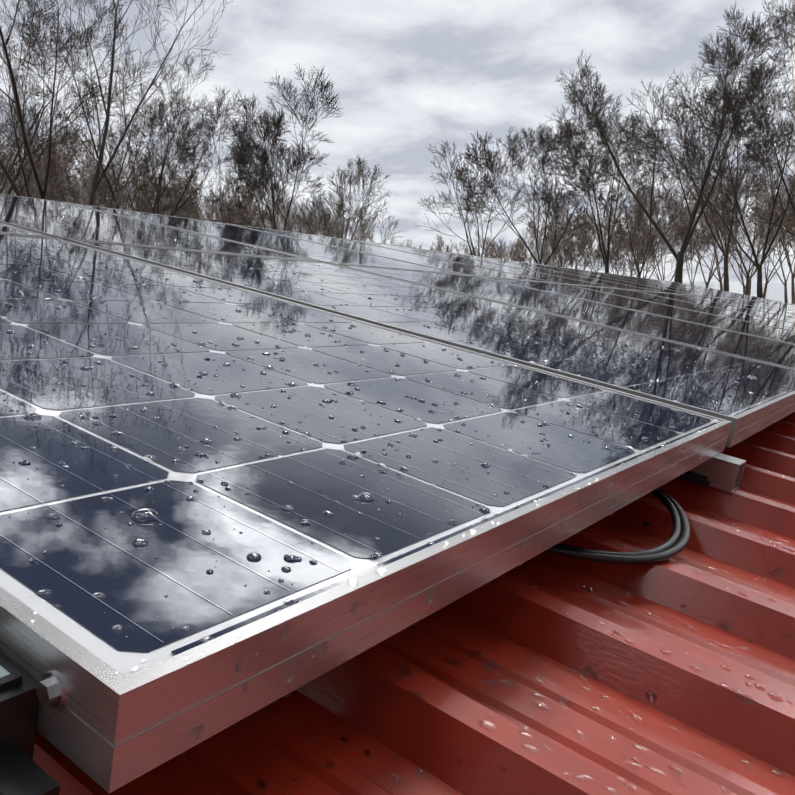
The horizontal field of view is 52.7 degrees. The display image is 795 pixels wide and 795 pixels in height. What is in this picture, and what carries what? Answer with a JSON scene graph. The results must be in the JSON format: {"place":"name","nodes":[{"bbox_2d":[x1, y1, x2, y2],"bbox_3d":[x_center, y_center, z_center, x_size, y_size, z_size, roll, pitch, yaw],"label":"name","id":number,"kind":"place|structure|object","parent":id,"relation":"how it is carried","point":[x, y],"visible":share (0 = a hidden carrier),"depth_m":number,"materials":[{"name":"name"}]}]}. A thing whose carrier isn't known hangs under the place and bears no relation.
{"place":"outdoors","nodes":[
{"label":"outdoors","id":0,"kind":"place"},
{"bbox_2d":[0,0,794,302],"label":"sky","id":1,"kind":"structure","parent":0,"point":[407,76],"materials":[{"name":"grey"}]},
{"bbox_3d":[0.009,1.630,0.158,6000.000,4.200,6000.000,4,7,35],"label":"ground","id":2,"kind":"structure","parent":0,"visible":0},
{"bbox_2d":[0,94,45,183],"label":"woodland tree","id":3,"kind":"object","parent":2,"relation":"on","point":[2,158],"visible":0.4,"depth_m":55.50,"materials":[{"name":"brown plant"}]},
{"bbox_2d":[0,122,80,197],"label":"woodland tree","id":4,"kind":"object","parent":2,"relation":"on","point":[27,159],"visible":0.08,"depth_m":108.23,"materials":[{"name":"brown plant"}]},
{"bbox_2d":[0,114,91,201],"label":"woodland tree","id":5,"kind":"object","parent":2,"relation":"on","point":[53,171],"visible":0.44,"depth_m":56.91,"materials":[{"name":"brown plant"}]},
{"bbox_2d":[0,133,91,204],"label":"woodland tree","id":6,"kind":"object","parent":2,"relation":"on","point":[22,181],"visible":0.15,"depth_m":81.87,"materials":[{"name":"plant"}]},
{"bbox_2d":[0,113,96,203],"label":"woodland tree","id":7,"kind":"object","parent":2,"relation":"on","point":[46,159],"visible":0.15,"depth_m":80.11,"materials":[{"name":"brown plant"}]},
{"bbox_2d":[0,123,115,202],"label":"woodland tree","id":8,"kind":"object","parent":2,"relation":"on","point":[55,132],"visible":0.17,"depth_m":91.78,"materials":[{"name":"brown plant"}]},
{"bbox_2d":[5,149,125,209],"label":"woodland tree","id":9,"kind":"object","parent":2,"relation":"on","point":[71,188],"visible":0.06,"depth_m":85.27,"materials":[{"name":"plant"}]},
{"bbox_2d":[0,0,156,194],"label":"tree","id":10,"kind":"object","parent":2,"relation":"on","point":[60,114],"visible":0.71,"depth_m":23.72,"materials":[{"name":"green plant"}]},
{"bbox_2d":[24,127,134,209],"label":"woodland tree","id":11,"kind":"object","parent":2,"relation":"on","point":[84,173],"visible":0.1,"depth_m":93.04,"materials":[{"name":"brown plant"}]},
{"bbox_2d":[21,121,158,211],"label":"woodland tree","id":12,"kind":"object","parent":2,"relation":"on","point":[118,171],"visible":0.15,"depth_m":98.14,"materials":[{"name":"brown plant"}]},
{"bbox_2d":[21,137,169,213],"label":"woodland tree","id":13,"kind":"object","parent":2,"relation":"on","point":[126,190],"visible":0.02,"depth_m":106.57,"materials":[{"name":"brown plant"}]},
{"bbox_2d":[0,0,232,208],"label":"tree","id":14,"kind":"object","parent":2,"relation":"on","point":[97,179],"visible":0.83,"depth_m":22.55,"materials":[{"name":"brown plant"}]},
{"bbox_2d":[78,139,165,209],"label":"woodland tree","id":15,"kind":"object","parent":2,"relation":"on","point":[119,170],"visible":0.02,"depth_m":113.01,"materials":[{"name":"brown plant"}]},
{"bbox_2d":[6,0,247,215],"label":"tree","id":16,"kind":"object","parent":2,"relation":"on","point":[160,115],"visible":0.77,"depth_m":27.84,"materials":[{"name":"brown plant"}]},
{"bbox_2d":[55,134,201,214],"bbox_3d":[-21.825,-13.992,66.266,10.663,14.406,10.530,0,6,0],"label":"woodland tree","id":17,"kind":"object","parent":2,"relation":"on","point":[104,185],"visible":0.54,"depth_m":63.84,"materials":[{"name":"brown plant"}]},
{"bbox_2d":[81,162,198,216],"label":"woodland tree","id":18,"kind":"object","parent":2,"relation":"on","point":[176,213],"visible":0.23,"depth_m":88.52,"materials":[{"name":"brown plant"}]},
{"bbox_2d":[88,168,203,217],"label":"woodland tree","id":19,"kind":"object","parent":2,"relation":"on","point":[163,186],"visible":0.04,"depth_m":106.82,"materials":[{"name":"plant"}]},
{"bbox_2d":[133,155,191,217],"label":"woodland tree","id":20,"kind":"object","parent":2,"relation":"on","point":[160,195],"visible":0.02,"depth_m":89.16,"materials":[{"name":"brown plant"}]},
{"bbox_2d":[159,170,214,219],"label":"woodland tree","id":21,"kind":"object","parent":2,"relation":"on","point":[193,196],"visible":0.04,"depth_m":114.08,"materials":[{"name":"plant"}]},
{"bbox_2d":[137,179,241,222],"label":"woodland tree","id":22,"kind":"object","parent":2,"relation":"on","point":[170,184],"visible":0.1,"depth_m":89.51,"materials":[{"name":"brown plant"}]},
{"bbox_2d":[151,98,266,223],"bbox_3d":[-11.066,-11.182,48.005,7.481,12.340,6.067,1,6,6],"label":"tree","id":23,"kind":"object","parent":2,"relation":"on","point":[195,196],"visible":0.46,"depth_m":48.37,"materials":[{"name":"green plant"}]},
{"bbox_2d":[179,182,265,227],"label":"woodland tree","id":24,"kind":"object","parent":2,"relation":"on","point":[239,217],"visible":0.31,"depth_m":85.17,"materials":[{"name":"plant"}]},
{"bbox_2d":[165,166,285,227],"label":"woodland tree","id":25,"kind":"object","parent":2,"relation":"on","point":[246,202],"visible":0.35,"depth_m":88.90,"materials":[{"name":"brown plant"}]},
{"bbox_2d":[191,179,275,226],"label":"woodland tree","id":26,"kind":"object","parent":2,"relation":"on","point":[234,200],"visible":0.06,"depth_m":119.41,"materials":[{"name":"plant"}]},
{"bbox_2d":[233,188,289,228],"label":"woodland tree","id":27,"kind":"object","parent":2,"relation":"on","point":[267,215],"visible":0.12,"depth_m":115.24,"materials":[{"name":"brown plant"}]},
{"bbox_2d":[206,63,342,230],"bbox_3d":[-5.503,-9.405,38.073,5.504,10.840,7.983,-3,6,-31],"label":"tree","id":28,"kind":"object","parent":2,"relation":"on","point":[248,156],"visible":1,"depth_m":36.98,"materials":[{"name":"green plant"}]},
{"bbox_2d":[241,200,312,232],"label":"woodland tree","id":29,"kind":"object","parent":2,"relation":"on","point":[280,219],"visible":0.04,"depth_m":140.77,"materials":[{"name":"plant"}]},
{"bbox_2d":[237,159,339,237],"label":"woodland tree","id":30,"kind":"object","parent":2,"relation":"on","point":[295,221],"visible":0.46,"depth_m":83.24,"materials":[{"name":"brown plant"}]},
{"bbox_2d":[256,194,351,237],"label":"woodland tree","id":31,"kind":"object","parent":2,"relation":"on","point":[301,227],"visible":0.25,"depth_m":125.68,"materials":[{"name":"brown plant"}]},
{"bbox_2d":[283,203,347,236],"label":"woodland tree","id":32,"kind":"object","parent":2,"relation":"on","point":[311,223],"visible":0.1,"depth_m":136.19,"materials":[{"name":"brown plant"}]},
{"bbox_2d":[294,155,390,239],"bbox_3d":[-2.964,-10.309,50.664,6.312,10.081,5.807,-5,7,-41],"label":"tree","id":33,"kind":"object","parent":2,"relation":"on","point":[324,227],"visible":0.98,"depth_m":50.34,"materials":[{"name":"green plant"}]},
{"bbox_2d":[329,213,377,242],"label":"woodland tree","id":34,"kind":"object","parent":2,"relation":"on","point":[365,226],"visible":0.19,"depth_m":147.87,"materials":[{"name":"plant"}]},
{"bbox_2d":[314,199,404,244],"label":"woodland tree","id":35,"kind":"object","parent":2,"relation":"on","point":[396,223],"visible":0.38,"depth_m":157.66,"materials":[{"name":"brown plant"}]},
{"bbox_2d":[407,236,454,251],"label":"woodland tree","id":36,"kind":"object","parent":2,"relation":"on","point":[441,244],"visible":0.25,"depth_m":174.97,"materials":[{"name":"brown plant"}]},
{"bbox_2d":[429,244,459,253],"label":"woodland tree","id":37,"kind":"object","parent":2,"relation":"on","point":[439,248],"visible":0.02,"depth_m":165.31,"materials":[{"name":"grey plant"}]},
{"bbox_2d":[434,241,462,253],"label":"woodland tree","id":38,"kind":"object","parent":2,"relation":"on","point":[456,248],"visible":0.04,"depth_m":161.34,"materials":[{"name":"brown plant"}]},
{"bbox_2d":[414,124,526,256],"bbox_3d":[5.218,-12.417,56.021,7.795,13.240,6.464,4,7,37],"label":"tree","id":39,"kind":"object","parent":2,"relation":"on","point":[459,174],"visible":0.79,"depth_m":55.84,"materials":[{"name":"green plant"}]},
{"bbox_2d":[459,237,497,258],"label":"woodland tree","id":40,"kind":"object","parent":2,"relation":"on","point":[467,248],"visible":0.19,"depth_m":143.31,"materials":[{"name":"plant"}]},
{"bbox_2d":[469,239,527,260],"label":"woodland tree","id":41,"kind":"object","parent":2,"relation":"on","point":[476,253],"visible":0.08,"depth_m":135.37,"materials":[{"name":"plant"}]},
{"bbox_2d":[473,230,530,261],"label":"woodland tree","id":42,"kind":"object","parent":2,"relation":"on","point":[480,240],"visible":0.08,"depth_m":154.91,"materials":[{"name":"plant"}]},
{"bbox_2d":[486,225,556,262],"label":"woodland tree","id":43,"kind":"object","parent":2,"relation":"on","point":[522,249],"visible":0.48,"depth_m":119.61,"materials":[{"name":"plant"}]},
{"bbox_2d":[511,219,564,265],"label":"woodland tree","id":44,"kind":"object","parent":2,"relation":"on","point":[536,253],"visible":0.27,"depth_m":133.04,"materials":[{"name":"plant"}]},
{"bbox_2d":[459,118,633,264],"bbox_3d":[8.075,-10.155,43.764,8.041,11.103,8.193,5,8,44],"label":"tree","id":45,"kind":"object","parent":2,"relation":"on","point":[550,197],"visible":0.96,"depth_m":43.98,"materials":[{"name":"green plant"}]},
{"bbox_2d":[520,201,578,265],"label":"woodland tree","id":46,"kind":"object","parent":2,"relation":"on","point":[528,212],"visible":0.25,"depth_m":129.92,"materials":[{"name":"plant"}]},
{"bbox_2d":[521,210,596,269],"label":"woodland tree","id":47,"kind":"object","parent":2,"relation":"on","point":[539,238],"visible":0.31,"depth_m":101.47,"materials":[{"name":"plant"}]},
{"bbox_2d":[523,181,618,268],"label":"woodland tree","id":48,"kind":"object","parent":2,"relation":"on","point":[573,236],"visible":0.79,"depth_m":72.68,"materials":[{"name":"brown plant"}]},
{"bbox_2d":[548,191,614,271],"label":"woodland tree","id":49,"kind":"object","parent":2,"relation":"on","point":[605,239],"visible":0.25,"depth_m":99.70,"materials":[{"name":"brown plant"}]},
{"bbox_2d":[563,207,645,273],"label":"woodland tree","id":50,"kind":"object","parent":2,"relation":"on","point":[588,254],"visible":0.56,"depth_m":90.59,"materials":[{"name":"brown plant"}]},
{"bbox_2d":[545,83,673,272],"bbox_3d":[12.935,-11.957,48.400,7.985,13.790,8.675,3,6,30],"label":"tree","id":51,"kind":"object","parent":2,"relation":"on","point":[589,196],"visible":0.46,"depth_m":47.81,"materials":[{"name":"brown plant"}]},
{"bbox_2d":[584,196,661,275],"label":"woodland tree","id":52,"kind":"object","parent":2,"relation":"on","point":[616,254],"visible":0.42,"depth_m":94.14,"materials":[{"name":"plant"}]},
{"bbox_2d":[597,198,684,277],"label":"woodland tree","id":53,"kind":"object","parent":2,"relation":"on","point":[631,268],"visible":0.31,"depth_m":101.22,"materials":[{"name":"brown plant"}]},
{"bbox_2d":[605,151,694,276],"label":"woodland tree","id":54,"kind":"object","parent":2,"relation":"on","point":[645,198],"visible":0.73,"depth_m":67.68,"materials":[{"name":"brown plant"}]},
{"bbox_2d":[607,191,698,278],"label":"woodland tree","id":55,"kind":"object","parent":2,"relation":"on","point":[655,219],"visible":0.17,"depth_m":106.59,"materials":[{"name":"brown plant"}]},
{"bbox_2d":[622,178,707,280],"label":"woodland tree","id":56,"kind":"object","parent":2,"relation":"on","point":[660,227],"visible":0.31,"depth_m":96.27,"materials":[{"name":"plant"}]},
{"bbox_2d":[545,0,794,282],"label":"tree","id":57,"kind":"object","parent":2,"relation":"on","point":[679,257],"visible":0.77,"depth_m":32.57,"materials":[{"name":"brown plant"}]},
{"bbox_2d":[626,192,719,280],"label":"woodland tree","id":58,"kind":"object","parent":2,"relation":"on","point":[668,233],"visible":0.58,"depth_m":91.95,"materials":[{"name":"plant"}]},
{"bbox_2d":[670,195,729,284],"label":"woodland tree","id":59,"kind":"object","parent":2,"relation":"on","point":[709,238],"visible":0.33,"depth_m":97.94,"materials":[{"name":"brown plant"}]},
{"bbox_2d":[610,0,794,297],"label":"tree","id":60,"kind":"object","parent":2,"relation":"on","point":[694,154],"visible":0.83,"depth_m":29.70,"materials":[{"name":"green plant"}]},
{"bbox_2d":[655,173,764,289],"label":"woodland tree","id":61,"kind":"object","parent":2,"relation":"on","point":[717,265],"visible":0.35,"depth_m":110.46,"materials":[{"name":"brown plant"}]},
{"bbox_2d":[653,58,779,291],"bbox_3d":[19.541,-12.565,50.191,7.615,14.673,9.011,1,6,15],"label":"tree","id":62,"kind":"object","parent":2,"relation":"on","point":[725,251],"visible":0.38,"depth_m":50.10,"materials":[{"name":"brown plant"}]},
{"bbox_2d":[673,174,784,287],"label":"woodland tree","id":63,"kind":"object","parent":2,"relation":"on","point":[710,276],"visible":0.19,"depth_m":117.43,"materials":[{"name":"plant"}]},
{"bbox_2d":[689,167,785,294],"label":"woodland tree","id":64,"kind":"object","parent":2,"relation":"on","point":[742,282],"visible":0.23,"depth_m":95.66,"materials":[{"name":"plant"}]},
{"bbox_2d":[689,137,794,294],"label":"woodland tree","id":65,"kind":"object","parent":2,"relation":"on","point":[747,276],"visible":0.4,"depth_m":71.25,"materials":[{"name":"brown plant"}]},
{"bbox_2d":[702,162,794,295],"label":"woodland tree","id":66,"kind":"object","parent":2,"relation":"on","point":[762,232],"visible":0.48,"depth_m":86.53,"materials":[{"name":"plant"}]},
{"bbox_2d":[717,0,794,235],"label":"tree","id":67,"kind":"object","parent":2,"relation":"on","point":[754,115],"visible":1,"depth_m":25.56,"materials":[{"name":"brown plant"}]},
{"bbox_2d":[730,156,794,302],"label":"woodland tree","id":68,"kind":"object","parent":2,"relation":"on","point":[785,287],"visible":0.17,"depth_m":114.45,"materials":[{"name":"plant"}]},
{"bbox_2d":[741,170,794,297],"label":"woodland tree","id":69,"kind":"object","parent":2,"relation":"on","point":[765,288],"visible":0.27,"depth_m":111.74,"materials":[{"name":"brown plant"}]},
{"bbox_2d":[749,150,794,303],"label":"woodland tree","id":70,"kind":"object","parent":2,"relation":"on","point":[792,272],"visible":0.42,"depth_m":89.85,"materials":[{"name":"brown plant"}]},
{"bbox_2d":[760,161,794,257],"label":"woodland tree","id":71,"kind":"object","parent":2,"relation":"on","point":[783,226],"visible":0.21,"depth_m":91.30,"materials":[{"name":"plant"}]},
{"bbox_2d":[769,162,794,233],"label":"woodland tree","id":72,"kind":"object","parent":2,"relation":"on","point":[793,215],"visible":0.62,"depth_m":61.88,"materials":[{"name":"brown plant"}]},
{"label":"building walls","id":73,"kind":"object","parent":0,"visible":0},
{"bbox_2d":[33,412,794,794],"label":"metal roof","id":74,"kind":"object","parent":73,"relation":"on","point":[361,702],"depth_m":0.57,"materials":[{"name":"red metal"}]},
{"bbox_2d":[0,223,50,237],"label":"solar panel","id":75,"kind":"object","parent":74,"relation":"on","point":[6,229],"visible":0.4,"depth_m":2.02,"materials":[{"name":"glass"}]},
{"bbox_2d":[0,194,318,261],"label":"solar panel","id":76,"kind":"object","parent":74,"relation":"on","point":[49,222],"visible":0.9,"depth_m":2.72,"materials":[{"name":"glass"}]},
{"bbox_2d":[63,202,464,274],"bbox_3d":[-0.637,-0.724,3.743,1.644,0.045,1.000,18,15,32],"label":"solar panel","id":77,"kind":"object","parent":74,"relation":"on","point":[319,252],"visible":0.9,"depth_m":3.63,"materials":[{"name":"glass"}]},
{"bbox_2d":[226,223,555,282],"bbox_3d":[-0.044,-0.806,4.587,1.644,0.045,1.000,18,15,32],"label":"solar panel","id":78,"kind":"object","parent":74,"relation":"on","point":[452,266],"visible":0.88,"depth_m":4.51,"materials":[{"name":"glass"}]},
{"bbox_2d":[341,238,619,288],"bbox_3d":[0.547,-0.888,5.430,1.644,0.045,1.000,18,15,32],"label":"solar panel","id":79,"kind":"object","parent":74,"relation":"on","point":[508,269],"visible":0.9,"depth_m":5.37,"materials":[{"name":"glass"}]},
{"bbox_2d":[255,422,794,794],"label":"water droplets","id":80,"kind":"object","parent":74,"relation":"on","point":[739,695],"depth_m":0.57},
{"bbox_2d":[425,249,665,292],"bbox_3d":[1.140,-0.971,6.274,1.644,0.045,1.000,18,15,32],"label":"solar panel","id":81,"kind":"object","parent":74,"relation":"on","point":[566,275],"visible":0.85,"depth_m":6.23,"materials":[{"name":"glass"}]},
{"bbox_2d":[331,263,794,368],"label":"solar panel","id":82,"kind":"object","parent":74,"relation":"on","point":[761,349],"visible":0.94,"depth_m":2.75,"materials":[{"name":"glass"}]},
{"bbox_2d":[487,257,699,295],"bbox_3d":[1.732,-1.053,7.118,1.644,0.045,1.000,18,15,32],"label":"solar panel","id":83,"kind":"object","parent":74,"relation":"on","point":[604,278],"visible":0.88,"depth_m":7.09,"materials":[{"name":"glass"}]},
{"bbox_2d":[543,488,689,564],"bbox_3d":[0.098,0.079,0.959,0.506,0.034,0.342,18,15,32],"label":"cable","id":84,"kind":"object","parent":74,"relation":"on","point":[679,546],"visible":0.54,"depth_m":0.76,"materials":[{"name":"black rubber"}]},
{"bbox_2d":[556,489,680,554],"bbox_3d":[0.095,0.077,0.963,0.497,0.034,0.339,18,15,32],"label":"cable","id":85,"kind":"object","parent":74,"relation":"on","point":[672,540],"visible":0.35,"depth_m":0.82,"materials":[{"name":"black rubber"}]},
{"bbox_2d":[539,264,728,298],"bbox_3d":[2.324,-1.135,7.961,1.644,0.045,1.000,18,15,32],"label":"solar panel","id":86,"kind":"object","parent":74,"relation":"on","point":[644,283],"visible":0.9,"depth_m":7.95,"materials":[{"name":"glass"}]},
{"bbox_2d":[475,276,794,343],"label":"solar panel","id":87,"kind":"object","parent":74,"relation":"on","point":[745,327],"visible":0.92,"depth_m":3.69,"materials":[{"name":"glass"}]},
{"bbox_2d":[578,269,750,300],"bbox_3d":[2.916,-1.217,8.805,1.644,0.045,1.000,18,15,32],"label":"solar panel","id":88,"kind":"object","parent":74,"relation":"on","point":[688,289],"visible":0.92,"depth_m":8.80,"materials":[{"name":"glass"}]},
{"bbox_2d":[615,274,766,301],"bbox_3d":[3.508,-1.299,9.649,1.644,0.045,1.000,18,15,32],"label":"solar panel","id":89,"kind":"object","parent":74,"relation":"on","point":[694,288],"visible":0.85,"depth_m":9.65,"materials":[{"name":"glass"}]},
{"bbox_2d":[676,471,710,487],"bbox_3d":[0.412,0.093,1.123,0.070,0.037,0.064,18,15,32],"label":"rail foot","id":90,"kind":"object","parent":74,"relation":"on","point":[696,478],"visible":0.17,"depth_m":1.09},
{"bbox_2d":[640,277,784,303],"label":"solar panel","id":91,"kind":"object","parent":74,"relation":"on","point":[715,291],"visible":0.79,"depth_m":10.50,"materials":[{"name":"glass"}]},
{"bbox_2d":[689,453,745,492],"bbox_3d":[-0.899,-0.338,1.999,3.398,0.042,0.040,18,15,32],"label":"mounting rail","id":92,"kind":"object","parent":74,"relation":"on","point":[721,471],"visible":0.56,"depth_m":1.08,"materials":[{"name":"metal"}]},
{"bbox_2d":[0,233,731,792],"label":"solar panel","id":93,"kind":"object","parent":92,"relation":"on","point":[106,727],"visible":1,"depth_m":0.59,"materials":[{"name":"glass"}]},
{"bbox_2d":[0,655,64,794],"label":"mounting bracket","id":94,"kind":"object","parent":93,"relation":"attached to","point":[22,772],"visible":1,"depth_m":0.33,"materials":[{"name":"grey plastic"}]},
{"bbox_2d":[0,202,784,756],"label":"water droplets","id":95,"kind":"object","parent":93,"relation":"on","point":[144,514],"visible":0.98,"depth_m":0.62},
{"bbox_2d":[69,239,794,447],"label":"solar panel","id":96,"kind":"object","parent":92,"relation":"on","point":[747,415],"visible":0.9,"depth_m":1.75,"materials":[{"name":"glass"}]},
{"bbox_2d":[668,281,791,303],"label":"solar panel","id":97,"kind":"object","parent":74,"relation":"on","point":[732,292],"visible":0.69,"depth_m":11.37,"materials":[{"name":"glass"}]},
{"label":"mount rail","id":98,"kind":"object","parent":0,"visible":0},
{"bbox_2d":[566,284,794,330],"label":"solar panel","id":99,"kind":"object","parent":98,"relation":"on","point":[712,310],"visible":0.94,"depth_m":4.60,"materials":[{"name":"glass"}]},
{"label":"mount rail","id":100,"kind":"object","parent":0,"visible":0},
{"bbox_2d":[625,289,794,322],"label":"solar panel","id":101,"kind":"object","parent":100,"relation":"on","point":[734,308],"visible":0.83,"depth_m":5.51,"materials":[{"name":"glass"}]},
{"label":"mount rail","id":102,"kind":"object","parent":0,"visible":0},
{"bbox_2d":[671,293,794,317],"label":"solar panel","id":103,"kind":"object","parent":102,"relation":"on","point":[746,306],"visible":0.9,"depth_m":6.41,"materials":[{"name":"glass"}]},
{"label":"mount rail","id":104,"kind":"object","parent":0,"visible":0},
{"bbox_2d":[705,296,794,313],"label":"solar panel","id":105,"kind":"object","parent":104,"relation":"on","point":[760,305],"visible":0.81,"depth_m":7.30,"materials":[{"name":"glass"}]},
{"label":"mount rail","id":106,"kind":"object","parent":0,"visible":0},
{"bbox_2d":[735,299,794,310],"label":"solar panel","id":107,"kind":"object","parent":106,"relation":"on","point":[777,306],"visible":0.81,"depth_m":8.18,"materials":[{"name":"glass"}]},
{"label":"mount rail","id":108,"kind":"object","parent":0,"visible":0},
{"bbox_2d":[757,301,794,308],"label":"solar panel","id":109,"kind":"object","parent":108,"relation":"on","point":[778,304],"visible":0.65,"depth_m":9.05,"materials":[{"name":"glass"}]}
]}

